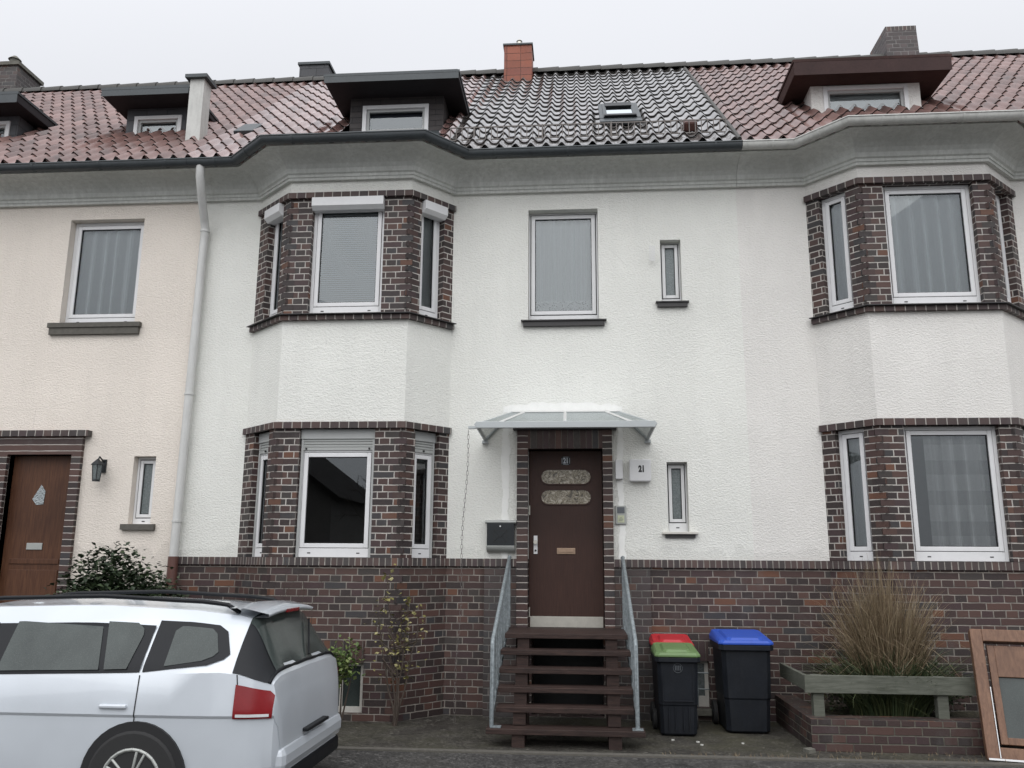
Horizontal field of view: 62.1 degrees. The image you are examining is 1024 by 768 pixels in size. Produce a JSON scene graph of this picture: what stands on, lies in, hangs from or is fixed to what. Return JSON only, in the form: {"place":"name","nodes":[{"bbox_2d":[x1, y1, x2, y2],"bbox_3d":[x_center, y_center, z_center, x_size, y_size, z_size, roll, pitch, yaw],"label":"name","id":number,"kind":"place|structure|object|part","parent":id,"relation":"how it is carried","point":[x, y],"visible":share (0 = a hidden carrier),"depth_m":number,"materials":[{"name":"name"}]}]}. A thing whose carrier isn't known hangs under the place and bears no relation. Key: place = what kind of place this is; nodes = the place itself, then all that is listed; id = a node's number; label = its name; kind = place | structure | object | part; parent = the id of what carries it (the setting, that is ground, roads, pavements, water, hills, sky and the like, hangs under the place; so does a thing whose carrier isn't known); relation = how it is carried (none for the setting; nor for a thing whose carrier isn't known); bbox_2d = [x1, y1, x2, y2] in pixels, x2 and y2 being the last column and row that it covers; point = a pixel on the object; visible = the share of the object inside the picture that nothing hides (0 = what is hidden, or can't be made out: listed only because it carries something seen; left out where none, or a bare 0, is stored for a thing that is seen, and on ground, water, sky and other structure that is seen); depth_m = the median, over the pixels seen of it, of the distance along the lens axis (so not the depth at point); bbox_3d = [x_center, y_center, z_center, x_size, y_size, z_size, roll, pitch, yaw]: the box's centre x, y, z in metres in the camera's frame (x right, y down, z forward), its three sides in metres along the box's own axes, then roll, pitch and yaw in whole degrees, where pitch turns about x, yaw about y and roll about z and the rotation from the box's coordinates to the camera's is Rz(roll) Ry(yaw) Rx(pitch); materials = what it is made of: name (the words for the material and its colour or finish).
{"place":"outdoors","nodes":[
{"label":"outdoors","id":0,"kind":"place"},
{"bbox_2d":[0,55,335,602],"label":"terraced house","id":1,"kind":"structure","parent":0,"point":[100,227],"depth_m":10.85,"materials":[{"name":"beige paint"}]},
{"bbox_2d":[0,456,70,602],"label":"door","id":2,"kind":"structure","parent":1,"relation":"in","point":[39,486],"depth_m":10.44,"materials":[{"name":"brown wood"}]},
{"bbox_2d":[91,456,106,481],"bbox_3d":[-5.011,1.029,10.324,0.170,0.310,0.224,-1,-12,5],"label":"wall lantern","id":3,"kind":"object","parent":1,"relation":"attached to","point":[99,467],"depth_m":10.26,"materials":[{"name":"metal"}]},
{"bbox_2d":[65,222,143,322],"bbox_3d":[-5.271,-1.427,11.140,0.996,1.408,0.127,-1,-12,5],"label":"window","id":4,"kind":"structure","parent":1,"relation":"in","point":[80,241],"depth_m":11.17,"materials":[{"name":"grey glass"}]},
{"bbox_2d":[132,457,155,523],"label":"window","id":5,"kind":"structure","parent":1,"relation":"in","point":[146,465],"depth_m":10.45,"materials":[{"name":"white plastic"}]},
{"bbox_2d":[0,0,1023,86],"label":"sky","id":6,"kind":"structure","parent":0,"point":[62,42],"materials":[{"name":"white"}]},
{"bbox_2d":[312,750,1023,767],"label":"pavement","id":7,"kind":"structure","parent":0,"point":[357,759],"depth_m":7.38,"materials":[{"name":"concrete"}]},
{"bbox_2d":[336,715,1017,762],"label":"front yard","id":8,"kind":"structure","parent":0,"point":[447,732],"depth_m":8.24,"materials":[{"name":"grey concrete"}]},
{"bbox_2d":[44,541,190,597],"bbox_3d":[-4.355,2.674,9.280,1.796,1.890,1.197,-1,-12,5],"label":"evergreen bush","id":9,"kind":"object","parent":8,"relation":"on","point":[95,581],"visible":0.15,"depth_m":9.23,"materials":[{"name":"green plant"}]},
{"bbox_2d":[328,635,364,723],"bbox_3d":[-1.791,3.096,8.872,0.518,0.918,0.450,-1,-12,5],"label":"leafy bush","id":10,"kind":"object","parent":8,"relation":"on","point":[344,667],"visible":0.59,"depth_m":8.85,"materials":[{"name":"green plant"}]},
{"bbox_2d":[372,564,426,725],"bbox_3d":[-1.242,2.751,9.009,0.690,1.660,0.299,-1,-12,5],"label":"rose shrub","id":11,"kind":"object","parent":8,"relation":"on","point":[397,704],"visible":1,"depth_m":9.03,"materials":[{"name":"green plant"}]},
{"bbox_2d":[486,627,645,749],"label":"door steps","id":12,"kind":"structure","parent":8,"relation":"on","point":[520,728],"depth_m":8.26,"materials":[{"name":"brown wood"}]},
{"bbox_2d":[489,555,511,727],"bbox_3d":[-0.102,2.588,8.855,0.120,1.592,1.521,-1,-12,5],"label":"handrail","id":13,"kind":"object","parent":12,"relation":"on","point":[503,611],"visible":0.96,"depth_m":8.67,"materials":[{"name":"metal"}]},
{"bbox_2d":[621,556,643,730],"bbox_3d":[1.219,2.575,8.751,0.101,1.592,1.522,0,-12,4],"label":"handrail","id":14,"kind":"object","parent":12,"relation":"on","point":[629,628],"visible":0.92,"depth_m":8.45,"materials":[{"name":"metal"}]},
{"bbox_2d":[649,634,693,720],"bbox_3d":[1.726,3.185,9.186,0.452,0.915,0.506,-1,-12,5],"label":"wheelie bin","id":15,"kind":"object","parent":8,"relation":"on","point":[676,638],"visible":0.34,"depth_m":9.22,"materials":[{"name":"plastic"}]},
{"bbox_2d":[651,642,699,734],"bbox_3d":[1.678,3.114,8.719,0.462,0.864,0.579,-1,-12,5],"label":"wheelie bin","id":16,"kind":"object","parent":8,"relation":"on","point":[675,712],"visible":1,"depth_m":8.50,"materials":[{"name":"plastic"}]},
{"bbox_2d":[709,629,773,732],"bbox_3d":[2.420,3.111,8.967,0.562,0.980,0.759,-1,-12,5],"label":"wheelie bin","id":17,"kind":"object","parent":8,"relation":"on","point":[741,657],"visible":1,"depth_m":8.67,"materials":[{"name":"plastic"}]},
{"bbox_2d":[803,747,815,753],"bbox_3d":[2.718,3.346,7.762,0.094,0.035,0.115,4,-12,-15],"label":"broken tile","id":18,"kind":"object","parent":8,"relation":"on","point":[809,750],"visible":1,"depth_m":7.74,"materials":[{"name":"concrete"}]},
{"bbox_2d":[645,717,1006,763],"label":"weeds","id":19,"kind":"object","parent":8,"relation":"on","point":[830,756],"visible":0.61,"depth_m":7.58,"materials":[{"name":"green plant"}]},
{"bbox_2d":[775,695,1023,755],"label":"garden wall","id":20,"kind":"structure","parent":8,"relation":"on","point":[798,720],"depth_m":7.79,"materials":[{"name":"brick"}]},
{"bbox_2d":[779,663,976,718],"bbox_3d":[3.632,3.054,8.504,1.660,0.400,1.185,-1,-12,5],"label":"garden fence","id":21,"kind":"object","parent":20,"relation":"on","point":[817,686],"visible":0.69,"depth_m":7.96,"materials":[{"name":"grey wood"}]},
{"bbox_2d":[806,701,995,717],"bbox_3d":[4.681,3.313,8.537,3.280,0.040,1.250,-1,-12,5],"label":"garden bed","id":22,"kind":"object","parent":20,"relation":"in","point":[964,714],"visible":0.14,"depth_m":8.59,"materials":[{"name":"soil"}]},
{"bbox_2d":[807,672,850,713],"bbox_3d":[3.349,3.155,8.716,0.606,0.452,0.571,11,-16,-42],"label":"shrub","id":23,"kind":"object","parent":22,"relation":"on","point":[832,699],"visible":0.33,"depth_m":8.61,"materials":[{"name":"green plant"}]},
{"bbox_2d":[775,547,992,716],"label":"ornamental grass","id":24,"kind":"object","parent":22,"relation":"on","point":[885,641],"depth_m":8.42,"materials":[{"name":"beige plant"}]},
{"bbox_2d":[914,662,973,715],"bbox_3d":[4.079,3.063,8.582,1.091,0.599,0.798,-1,-12,5],"label":"shrub","id":25,"kind":"object","parent":22,"relation":"on","point":[957,697],"visible":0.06,"depth_m":8.47,"materials":[{"name":"green plant"}]},
{"bbox_2d":[968,629,1023,762],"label":"wooden window frame","id":26,"kind":"object","parent":8,"relation":"on","point":[1006,666],"visible":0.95,"depth_m":7.74,"materials":[{"name":"brown wood"}]},
{"label":"road","id":27,"kind":"structure","parent":0,"visible":0},
{"bbox_2d":[0,590,340,767],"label":"parked car","id":28,"kind":"object","parent":27,"relation":"on","point":[100,679],"visible":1,"depth_m":5.89,"materials":[{"name":"silver metal"}]},
{"bbox_3d":[-3.679,1.884,6.057,2.258,0.384,0.200,-1,-12,5],"label":"door window frame","id":29,"kind":"part","parent":28,"relation":"part of","materials":[{"name":"grey glass"}]},
{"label":"quarter window","id":30,"kind":"part","parent":28,"relation":"part of","materials":[{"name":"grey glass"}]},
{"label":"rear window","id":31,"kind":"part","parent":28,"relation":"part of","materials":[{"name":"grey glass"}]},
{"bbox_2d":[166,39,757,721],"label":"terraced house","id":32,"kind":"structure","parent":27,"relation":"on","point":[404,279],"depth_m":10.19,"materials":[{"name":"white paint"}]},
{"bbox_2d":[252,432,268,556],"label":"window","id":33,"kind":"structure","parent":32,"relation":"in","point":[263,438],"depth_m":10.08,"materials":[{"name":"white plastic"}]},
{"bbox_2d":[264,203,283,316],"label":"window","id":34,"kind":"structure","parent":32,"relation":"in","point":[274,215],"depth_m":10.64,"materials":[{"name":"white plastic"}]},
{"bbox_2d":[280,560,323,622],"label":"climber stems","id":35,"kind":"object","parent":32,"relation":"attached to","point":[300,591],"visible":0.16,"depth_m":9.39,"materials":[{"name":"brown plant"}]},
{"bbox_2d":[295,429,374,557],"bbox_3d":[-2.003,1.238,9.708,0.876,1.450,0.086,-1,-12,5],"label":"window","id":36,"kind":"structure","parent":32,"relation":"in","point":[309,437],"depth_m":9.75,"materials":[{"name":"white plastic"}]},
{"bbox_2d":[309,195,384,312],"bbox_3d":[-1.983,-1.542,10.236,0.886,1.448,0.200,-1,-12,5],"label":"window","id":37,"kind":"structure","parent":32,"relation":"in","point":[327,208],"depth_m":10.30,"materials":[{"name":"white plastic"}]},
{"bbox_2d":[338,663,363,712],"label":"cellar window","id":38,"kind":"structure","parent":32,"relation":"in","point":[354,699],"depth_m":9.26,"materials":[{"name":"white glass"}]},
{"bbox_2d":[412,431,435,557],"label":"window","id":39,"kind":"structure","parent":32,"relation":"in","point":[424,550],"depth_m":9.92,"materials":[{"name":"white plastic"}]},
{"bbox_2d":[419,200,447,317],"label":"window","id":40,"kind":"structure","parent":32,"relation":"in","point":[436,213],"depth_m":10.50,"materials":[{"name":"white plastic"}]},
{"bbox_2d":[485,520,516,551],"bbox_3d":[-0.130,1.758,9.834,0.359,0.367,0.112,-1,-12,5],"label":"mailbox","id":41,"kind":"object","parent":32,"relation":"attached to","point":[500,535],"visible":1,"depth_m":9.79,"materials":[{"name":"metal"}]},
{"bbox_2d":[468,410,656,443],"bbox_3d":[0.578,0.421,9.661,2.049,0.395,0.880,-1,-12,5],"label":"door canopy","id":42,"kind":"object","parent":32,"relation":"attached to","point":[489,428],"visible":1,"depth_m":9.51,"materials":[{"name":"paint"}]},
{"bbox_2d":[453,430,468,721],"bbox_3d":[-0.538,2.009,9.067,0.038,3.055,0.189,9,-15,-36],"label":"rain chain","id":43,"kind":"object","parent":42,"relation":"hanging from","point":[460,583],"visible":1,"depth_m":9.05,"materials":[{"name":"grey metal"}]},
{"bbox_2d":[529,213,598,319],"bbox_3d":[0.645,-1.441,10.673,0.859,1.443,0.127,-1,-12,5],"label":"window","id":44,"kind":"structure","parent":32,"relation":"in","point":[592,293],"depth_m":10.68,"materials":[{"name":"grey glass"}]},
{"bbox_2d":[529,451,603,627],"bbox_3d":[0.627,1.785,9.921,0.864,2.028,0.110,-1,-12,5],"label":"door","id":45,"kind":"structure","parent":32,"relation":"in","point":[566,572],"depth_m":9.92,"materials":[{"name":"brown paint"}]},
{"bbox_2d":[615,506,626,523],"bbox_3d":[1.255,1.510,9.812,0.125,0.213,0.036,-1,-12,5],"label":"door intercom","id":46,"kind":"object","parent":32,"relation":"attached to","point":[620,514],"depth_m":9.80,"materials":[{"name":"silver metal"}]},
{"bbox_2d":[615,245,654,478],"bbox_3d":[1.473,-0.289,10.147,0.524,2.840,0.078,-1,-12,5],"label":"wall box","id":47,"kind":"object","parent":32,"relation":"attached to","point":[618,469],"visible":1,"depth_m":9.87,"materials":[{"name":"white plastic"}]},
{"bbox_2d":[629,459,650,481],"bbox_3d":[1.483,1.004,9.864,0.250,0.258,0.102,-1,-12,5],"label":"house number light","id":48,"kind":"object","parent":32,"relation":"attached to","point":[639,470],"visible":1,"depth_m":9.82,"materials":[{"name":"white plastic"}]},
{"bbox_2d":[660,243,680,300],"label":"window","id":49,"kind":"structure","parent":32,"relation":"in","point":[669,252],"depth_m":10.49,"materials":[{"name":"white plastic"}]},
{"bbox_2d":[667,463,687,531],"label":"window","id":50,"kind":"structure","parent":32,"relation":"in","point":[676,472],"depth_m":9.94,"materials":[{"name":"white plastic"}]},
{"bbox_2d":[698,661,708,706],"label":"cellar window","id":51,"kind":"structure","parent":32,"relation":"in","point":[703,686],"depth_m":9.48,"materials":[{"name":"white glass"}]},
{"bbox_2d":[336,746,1023,766],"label":"kerb","id":52,"kind":"structure","parent":27,"relation":"on","point":[759,758],"depth_m":7.57,"materials":[{"name":"concrete"}]},
{"bbox_2d":[683,25,1023,721],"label":"terraced house","id":53,"kind":"structure","parent":27,"relation":"on","point":[880,203],"depth_m":9.76,"materials":[{"name":"paint"}]},
{"bbox_2d":[822,193,853,312],"bbox_3d":[3.901,-1.534,10.079,0.127,1.448,0.346,10,-15,-38],"label":"window","id":54,"kind":"structure","parent":53,"relation":"in","point":[835,304],"depth_m":10.09,"materials":[{"name":"white plastic"}]},
{"bbox_2d":[838,429,873,560],"bbox_3d":[3.882,1.236,9.505,0.127,1.450,0.346,10,-15,-38],"label":"window","id":55,"kind":"structure","parent":53,"relation":"in","point":[860,552],"depth_m":9.51,"materials":[{"name":"white plastic"}]},
{"bbox_2d":[882,185,980,303],"bbox_3d":[4.794,-1.584,9.812,0.996,1.448,0.127,-1,-12,5],"label":"window","id":56,"kind":"structure","parent":53,"relation":"in","point":[973,295],"depth_m":9.82,"materials":[{"name":"grey glass"}]},
{"bbox_2d":[903,426,1009,561],"bbox_3d":[4.776,1.186,9.238,0.996,1.450,0.127,-1,-12,5],"label":"window","id":57,"kind":"structure","parent":53,"relation":"in","point":[999,553],"depth_m":9.22,"materials":[{"name":"white plastic"}]},
{"bbox_2d":[995,195,1010,302],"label":"window","id":58,"kind":"structure","parent":53,"relation":"in","point":[997,198],"depth_m":9.99,"materials":[{"name":"white plastic"}]}
]}

